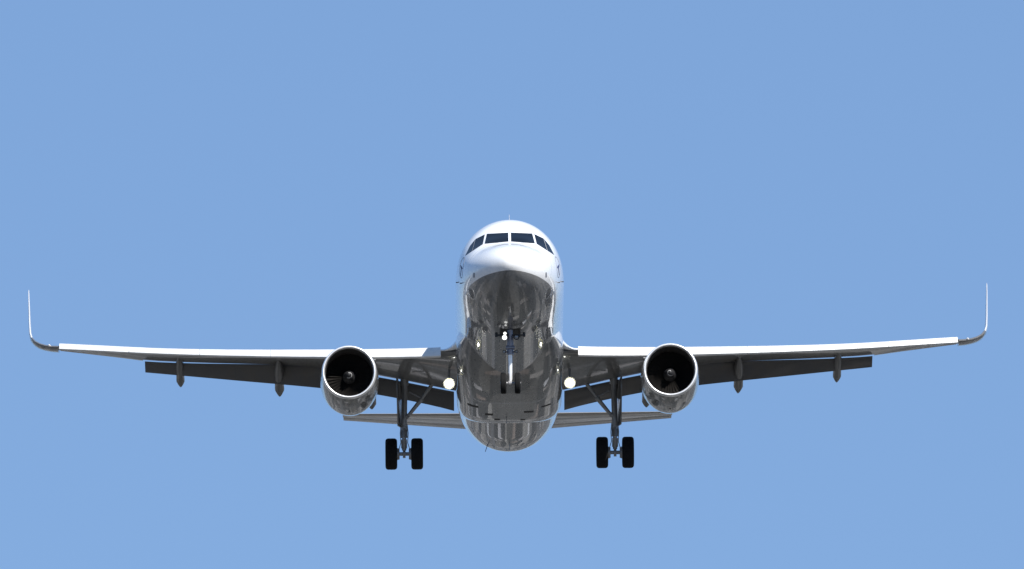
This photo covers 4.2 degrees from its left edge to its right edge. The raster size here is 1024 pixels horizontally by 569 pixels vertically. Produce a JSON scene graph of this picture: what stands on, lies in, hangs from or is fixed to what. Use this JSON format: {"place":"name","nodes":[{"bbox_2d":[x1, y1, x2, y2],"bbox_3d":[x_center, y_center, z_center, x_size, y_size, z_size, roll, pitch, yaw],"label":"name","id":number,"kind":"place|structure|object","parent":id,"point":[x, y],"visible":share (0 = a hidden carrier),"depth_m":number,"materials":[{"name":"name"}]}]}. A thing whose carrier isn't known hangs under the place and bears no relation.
{"place":"outdoors","nodes":[
{"label":"outdoors","id":0,"kind":"place"},
{"bbox_2d":[28,216,987,469],"bbox_3d":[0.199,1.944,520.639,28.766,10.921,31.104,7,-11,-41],"label":"airliner","id":1,"kind":"object","parent":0,"point":[509,365],"visible":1,"depth_m":513.98,"materials":[{"name":"paint"}]},
{"bbox_2d":[0,0,1023,568],"label":"sky","id":2,"kind":"structure","parent":0,"point":[270,175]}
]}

